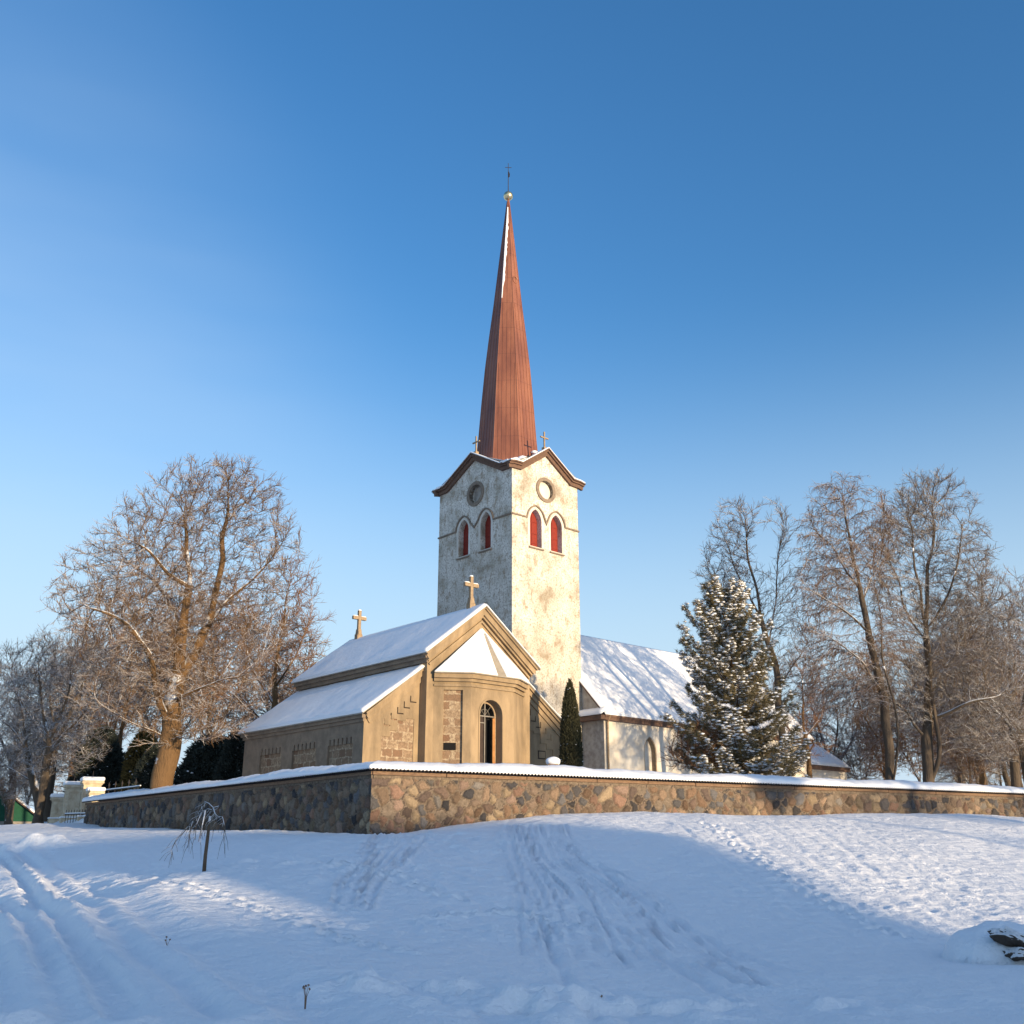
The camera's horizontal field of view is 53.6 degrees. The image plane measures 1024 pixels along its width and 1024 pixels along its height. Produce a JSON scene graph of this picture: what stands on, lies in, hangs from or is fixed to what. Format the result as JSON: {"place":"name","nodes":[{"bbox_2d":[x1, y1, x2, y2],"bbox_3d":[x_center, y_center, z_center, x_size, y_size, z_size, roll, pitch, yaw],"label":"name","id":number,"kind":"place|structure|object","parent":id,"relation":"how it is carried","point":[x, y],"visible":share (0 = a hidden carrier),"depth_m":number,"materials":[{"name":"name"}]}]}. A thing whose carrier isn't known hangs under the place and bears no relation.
{"place":"outdoors","nodes":[
{"label":"outdoors","id":0,"kind":"place"},
{"bbox_2d":[0,811,1023,1023],"bbox_3d":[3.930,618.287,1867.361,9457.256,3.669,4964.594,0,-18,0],"label":"ground","id":1,"kind":"structure","parent":0,"point":[640,917],"depth_m":18.13,"materials":[{"name":"white snow"}]},
{"bbox_2d":[0,741,30,824],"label":"scrub tree","id":2,"kind":"object","parent":1,"relation":"on","point":[4,779],"visible":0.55,"depth_m":96.59,"materials":[{"name":"brown plant"}]},
{"bbox_2d":[0,784,34,824],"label":"house","id":3,"kind":"structure","parent":1,"relation":"on","point":[23,814],"depth_m":101.11,"materials":[{"name":"green wood"}]},
{"bbox_2d":[0,640,59,822],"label":"deciduous tree","id":4,"kind":"object","parent":1,"relation":"on","point":[33,781],"visible":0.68,"depth_m":66.58,"materials":[{"name":"brown plant"}]},
{"bbox_2d":[4,700,59,805],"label":"scrub tree","id":5,"kind":"object","parent":1,"relation":"on","point":[23,757],"visible":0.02,"depth_m":115.46,"materials":[{"name":"brown plant"}]},
{"bbox_2d":[0,654,71,824],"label":"deciduous tree","id":6,"kind":"object","parent":1,"relation":"on","point":[9,819],"visible":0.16,"depth_m":100.84,"materials":[{"name":"brown plant"}]},
{"bbox_2d":[10,758,67,812],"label":"scrub tree","id":7,"kind":"object","parent":1,"relation":"on","point":[24,801],"visible":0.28,"depth_m":88.44,"materials":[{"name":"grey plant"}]},
{"bbox_2d":[47,793,63,822],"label":"gate pillar","id":8,"kind":"structure","parent":1,"relation":"on","point":[56,799],"depth_m":63.31,"materials":[{"name":"beige paint"}]},
{"bbox_2d":[0,622,132,821],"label":"deciduous tree","id":9,"kind":"object","parent":1,"relation":"on","point":[48,803],"visible":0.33,"depth_m":73.15,"materials":[{"name":"brown plant"}]},
{"bbox_2d":[0,631,134,823],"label":"deciduous tree","id":10,"kind":"object","parent":1,"relation":"on","point":[46,765],"visible":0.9,"depth_m":64.90,"materials":[{"name":"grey plant"}]},
{"bbox_2d":[59,777,81,822],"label":"gate pillar","id":11,"kind":"structure","parent":1,"relation":"on","point":[72,795],"depth_m":61.86,"materials":[{"name":"beige paint"}]},
{"bbox_2d":[45,646,117,776],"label":"deciduous tree","id":12,"kind":"object","parent":1,"relation":"on","point":[72,756],"visible":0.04,"depth_m":89.99,"materials":[{"name":"brown plant"}]},
{"bbox_2d":[27,648,137,764],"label":"scrub tree","id":13,"kind":"object","parent":1,"relation":"on","point":[96,726],"visible":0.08,"depth_m":89.96,"materials":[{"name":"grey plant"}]},
{"bbox_2d":[76,771,104,820],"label":"gate pillar","id":14,"kind":"structure","parent":1,"relation":"on","point":[85,782],"depth_m":59.81,"materials":[{"name":"beige paint"}]},
{"bbox_2d":[65,809,85,822],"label":"iron gate","id":15,"kind":"structure","parent":14,"relation":"attached to","point":[73,814],"depth_m":59.55,"materials":[{"name":"black metal"}]},
{"bbox_2d":[62,725,126,811],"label":"spruce tree","id":16,"kind":"object","parent":1,"relation":"on","point":[109,768],"visible":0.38,"depth_m":69.00,"materials":[{"name":"green plant"}]},
{"bbox_2d":[83,787,105,818],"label":"gate pillar","id":17,"kind":"structure","parent":1,"relation":"on","point":[90,791],"depth_m":58.67,"materials":[{"name":"beige paint"}]},
{"bbox_2d":[27,570,196,746],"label":"scrub tree","id":18,"kind":"object","parent":1,"relation":"on","point":[101,664],"visible":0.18,"depth_m":82.97,"materials":[{"name":"brown plant"}]},
{"bbox_2d":[106,778,140,792],"bbox_3d":[-21.157,15.595,54.880,0.112,2.086,5.198,15,-23,-37],"label":"iron fence","id":19,"kind":"object","parent":1,"relation":"on","point":[121,788],"visible":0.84,"depth_m":55.03,"materials":[{"name":"black metal"}]},
{"bbox_2d":[89,618,173,752],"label":"deciduous tree","id":20,"kind":"object","parent":1,"relation":"on","point":[121,731],"visible":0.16,"depth_m":76.70,"materials":[{"name":"brown plant"}]},
{"bbox_2d":[116,728,158,791],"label":"thuja tree","id":21,"kind":"object","parent":1,"relation":"on","point":[133,755],"visible":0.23,"depth_m":67.47,"materials":[{"name":"green plant"}]},
{"bbox_2d":[129,744,158,789],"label":"spruce tree","id":22,"kind":"object","parent":1,"relation":"on","point":[143,771],"visible":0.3,"depth_m":57.70,"materials":[{"name":"green plant"}]},
{"bbox_2d":[37,450,306,795],"bbox_3d":[-17.536,6.124,52.123,14.134,19.936,8.588,0,-18,0],"label":"deciduous tree","id":23,"kind":"object","parent":1,"relation":"on","point":[170,704],"visible":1,"depth_m":52.08,"materials":[{"name":"brown plant"}]},
{"bbox_2d":[116,596,235,745],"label":"scrub tree","id":24,"kind":"object","parent":1,"relation":"on","point":[185,724],"visible":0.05,"depth_m":86.19,"materials":[{"name":"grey plant"}]},
{"bbox_2d":[159,801,227,871],"bbox_3d":[-6.759,7.164,22.290,1.941,1.569,1.085,-15,-24,38],"label":"weeping sapling","id":25,"kind":"object","parent":1,"relation":"on","point":[207,838],"visible":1,"depth_m":22.24,"materials":[{"name":"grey plant"}]},
{"bbox_2d":[173,731,225,784],"bbox_3d":[-17.877,15.940,60.085,4.855,6.103,4.928,0,-18,0],"label":"spruce tree","id":26,"kind":"object","parent":1,"relation":"on","point":[200,761],"visible":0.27,"depth_m":59.17,"materials":[{"name":"green plant"}]},
{"bbox_2d":[125,581,279,742],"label":"scrub tree","id":27,"kind":"object","parent":1,"relation":"on","point":[218,677],"visible":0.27,"depth_m":79.15,"materials":[{"name":"brown plant"}]},
{"bbox_2d":[211,727,244,780],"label":"spruce tree","id":28,"kind":"object","parent":1,"relation":"on","point":[229,765],"visible":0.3,"depth_m":56.45,"materials":[{"name":"green plant"}]},
{"bbox_2d":[189,594,332,732],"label":"scrub tree","id":29,"kind":"object","parent":1,"relation":"on","point":[302,663],"visible":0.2,"depth_m":90.78,"materials":[{"name":"brown plant"}]},
{"bbox_2d":[189,553,336,737],"bbox_3d":[-15.346,10.664,61.820,8.804,17.410,5.636,0,-18,0],"label":"deciduous tree","id":30,"kind":"object","parent":1,"relation":"on","point":[275,696],"visible":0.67,"depth_m":62.42,"materials":[{"name":"brown plant"}]},
{"bbox_2d":[266,660,306,708],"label":"scrub tree","id":31,"kind":"object","parent":1,"relation":"on","point":[284,692],"visible":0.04,"depth_m":75.45,"materials":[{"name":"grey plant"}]},
{"bbox_2d":[302,984,310,1008],"bbox_3d":[-2.186,5.200,10.726,0.091,0.369,0.057,0,-18,0],"label":"dry weed","id":32,"kind":"object","parent":1,"relation":"on","point":[305,994],"visible":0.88,"depth_m":10.75,"materials":[{"name":"brown plant"}]},
{"bbox_2d":[238,575,560,776],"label":"chapel","id":33,"kind":"structure","parent":1,"relation":"on","point":[456,687],"depth_m":46.79,"materials":[{"name":"paint"}]},
{"bbox_2d":[478,698,503,763],"bbox_3d":[-1.210,11.094,45.921,1.480,5.200,0.830,15,-24,-39],"label":"window","id":34,"kind":"structure","parent":33,"relation":"in","point":[484,716],"depth_m":46.46,"materials":[{"name":"paint"}]},
{"bbox_2d":[82,761,1023,834],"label":"fieldstone wall","id":35,"kind":"structure","parent":1,"relation":"on","point":[385,797],"depth_m":37.91,"materials":[{"name":"brown stone"}]},
{"bbox_2d":[546,757,559,764],"bbox_3d":[1.615,10.605,39.679,0.572,2.006,0.556,0,-18,0],"label":"stone post","id":36,"kind":"object","parent":1,"relation":"on","point":[552,760],"visible":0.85,"depth_m":39.73,"materials":[{"name":"stone"}]},
{"bbox_2d":[559,678,583,766],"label":"thuja column","id":37,"kind":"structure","parent":1,"relation":"on","point":[571,748],"depth_m":47.45,"materials":[{"name":"green plant"}]},
{"bbox_2d":[431,163,850,779],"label":"church","id":38,"kind":"structure","parent":1,"relation":"on","point":[505,491],"depth_m":67.78,"materials":[{"name":"paint"}]},
{"bbox_2d":[456,517,469,559],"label":"tower window","id":39,"kind":"structure","parent":38,"relation":"in","point":[466,540],"depth_m":68.86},
{"bbox_2d":[467,481,483,505],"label":"round window","id":40,"kind":"structure","parent":38,"relation":"in","point":[479,493],"depth_m":68.93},
{"bbox_2d":[478,510,492,553],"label":"tower window","id":41,"kind":"structure","parent":38,"relation":"in","point":[489,522],"depth_m":67.22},
{"bbox_2d":[528,507,543,550],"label":"tower window","id":42,"kind":"structure","parent":38,"relation":"in","point":[532,522],"depth_m":66.71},
{"bbox_2d":[536,477,555,502],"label":"round window","id":43,"kind":"structure","parent":38,"relation":"in","point":[543,491],"depth_m":68.11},
{"bbox_2d":[548,513,564,555],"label":"tower window","id":44,"kind":"structure","parent":38,"relation":"in","point":[553,541],"depth_m":67.90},
{"bbox_2d":[644,737,656,771],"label":"nave window","id":45,"kind":"structure","parent":38,"relation":"in","point":[650,761],"depth_m":66.36,"materials":[{"name":"stone"}]},
{"bbox_2d":[660,719,741,773],"bbox_3d":[9.275,12.612,48.720,4.422,5.477,3.236,0,-18,0],"label":"bare bush","id":46,"kind":"object","parent":1,"relation":"on","point":[680,744],"visible":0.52,"depth_m":48.90,"materials":[{"name":"brown plant"}]},
{"bbox_2d":[658,573,811,777],"bbox_3d":[11.090,9.183,50.975,7.392,12.417,7.962,-6,-19,18],"label":"pine tree","id":47,"kind":"object","parent":1,"relation":"on","point":[736,649],"visible":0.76,"depth_m":49.67,"materials":[{"name":"green plant"}]},
{"bbox_2d":[691,494,827,754],"bbox_3d":[15.387,8.819,62.301,8.347,21.214,4.998,0,-18,0],"label":"deciduous tree","id":48,"kind":"object","parent":1,"relation":"on","point":[776,671],"visible":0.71,"depth_m":63.61,"materials":[{"name":"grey plant"}]},
{"bbox_2d":[763,647,836,777],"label":"deciduous tree","id":49,"kind":"object","parent":1,"relation":"on","point":[808,761],"visible":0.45,"depth_m":74.80,"materials":[{"name":"brown plant"}]},
{"bbox_2d":[799,703,853,777],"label":"scrub tree","id":50,"kind":"object","parent":1,"relation":"on","point":[818,738],"visible":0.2,"depth_m":85.91,"materials":[{"name":"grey plant"}]},
{"bbox_2d":[789,672,882,779],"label":"deciduous tree","id":51,"kind":"object","parent":1,"relation":"on","point":[848,743],"visible":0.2,"depth_m":89.10,"materials":[{"name":"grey plant"}]},
{"bbox_2d":[785,472,922,779],"bbox_3d":[19.112,7.364,56.743,7.731,20.484,5.680,0,-18,0],"label":"birch tree","id":52,"kind":"object","parent":1,"relation":"on","point":[882,699],"visible":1,"depth_m":56.67,"materials":[{"name":"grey plant"}]},
{"bbox_2d":[829,707,903,779],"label":"scrub tree","id":53,"kind":"object","parent":1,"relation":"on","point":[850,748],"visible":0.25,"depth_m":89.20,"materials":[{"name":"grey plant"}]},
{"bbox_2d":[840,637,909,779],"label":"deciduous tree","id":54,"kind":"object","parent":1,"relation":"on","point":[881,747],"visible":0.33,"depth_m":81.44,"materials":[{"name":"brown plant"}]},
{"bbox_2d":[840,681,917,779],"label":"scrub tree","id":55,"kind":"object","parent":1,"relation":"on","point":[870,731],"visible":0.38,"depth_m":81.41,"materials":[{"name":"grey plant"}]},
{"bbox_2d":[878,687,946,781],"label":"scrub tree","id":56,"kind":"object","parent":1,"relation":"on","point":[904,750],"visible":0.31,"depth_m":78.20,"materials":[{"name":"brown plant"}]},
{"bbox_2d":[858,464,1023,781],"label":"deciduous tree","id":57,"kind":"object","parent":1,"relation":"on","point":[930,717],"visible":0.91,"depth_m":58.18,"materials":[{"name":"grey plant"}]},
{"bbox_2d":[897,633,997,783],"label":"deciduous tree","id":58,"kind":"object","parent":1,"relation":"on","point":[939,727],"visible":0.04,"depth_m":84.61,"materials":[{"name":"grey plant"}]},
{"bbox_2d":[897,645,1008,782],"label":"scrub tree","id":59,"kind":"object","parent":1,"relation":"on","point":[960,767],"visible":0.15,"depth_m":74.63,"materials":[{"name":"brown plant"}]},
{"bbox_2d":[903,589,1005,784],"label":"deciduous tree","id":60,"kind":"object","parent":1,"relation":"on","point":[942,771],"visible":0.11,"depth_m":81.32,"materials":[{"name":"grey plant"}]},
{"bbox_2d":[898,586,1023,781],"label":"deciduous tree","id":61,"kind":"object","parent":1,"relation":"on","point":[1021,755],"visible":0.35,"depth_m":62.29,"materials":[{"name":"brown plant"}]},
{"bbox_2d":[902,629,1023,783],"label":"scrub tree","id":62,"kind":"object","parent":1,"relation":"on","point":[962,685],"visible":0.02,"depth_m":80.96,"materials":[{"name":"brown plant"}]},
{"bbox_2d":[932,630,999,784],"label":"deciduous tree","id":63,"kind":"object","parent":1,"relation":"on","point":[982,780],"visible":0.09,"depth_m":73.00,"materials":[{"name":"brown plant"}]},
{"bbox_2d":[933,705,1009,783],"bbox_3d":[28.986,16.171,64.438,3.823,9.299,5.700,13,-22,-34],"label":"scrub tree","id":64,"kind":"object","parent":1,"relation":"on","point":[956,761],"visible":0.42,"depth_m":64.59,"materials":[{"name":"brown plant"}]},
{"bbox_2d":[950,641,1022,785],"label":"deciduous tree","id":65,"kind":"object","parent":1,"relation":"on","point":[1005,774],"visible":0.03,"depth_m":88.79,"materials":[{"name":"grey plant"}]},
{"bbox_2d":[960,564,1023,786],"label":"deciduous tree","id":66,"kind":"object","parent":1,"relation":"on","point":[1015,774],"visible":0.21,"depth_m":69.67,"materials":[{"name":"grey plant"}]},
{"bbox_2d":[967,674,1023,782],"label":"scrub tree","id":67,"kind":"object","parent":1,"relation":"on","point":[1004,765],"visible":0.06,"depth_m":70.30,"materials":[{"name":"brown plant"}]},
{"bbox_2d":[973,611,1023,787],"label":"scrub tree","id":68,"kind":"object","parent":1,"relation":"on","point":[1022,786],"visible":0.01,"depth_m":87.31,"materials":[{"name":"brown plant"}]},
{"bbox_2d":[987,926,1023,960],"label":"boulder","id":69,"kind":"object","parent":1,"relation":"on","point":[1009,937],"visible":1,"depth_m":15.62,"materials":[{"name":"grey stone"}]},
{"bbox_2d":[0,0,1023,809],"label":"sky","id":70,"kind":"structure","parent":0,"point":[769,249],"materials":[{"name":"blue"}]}
]}

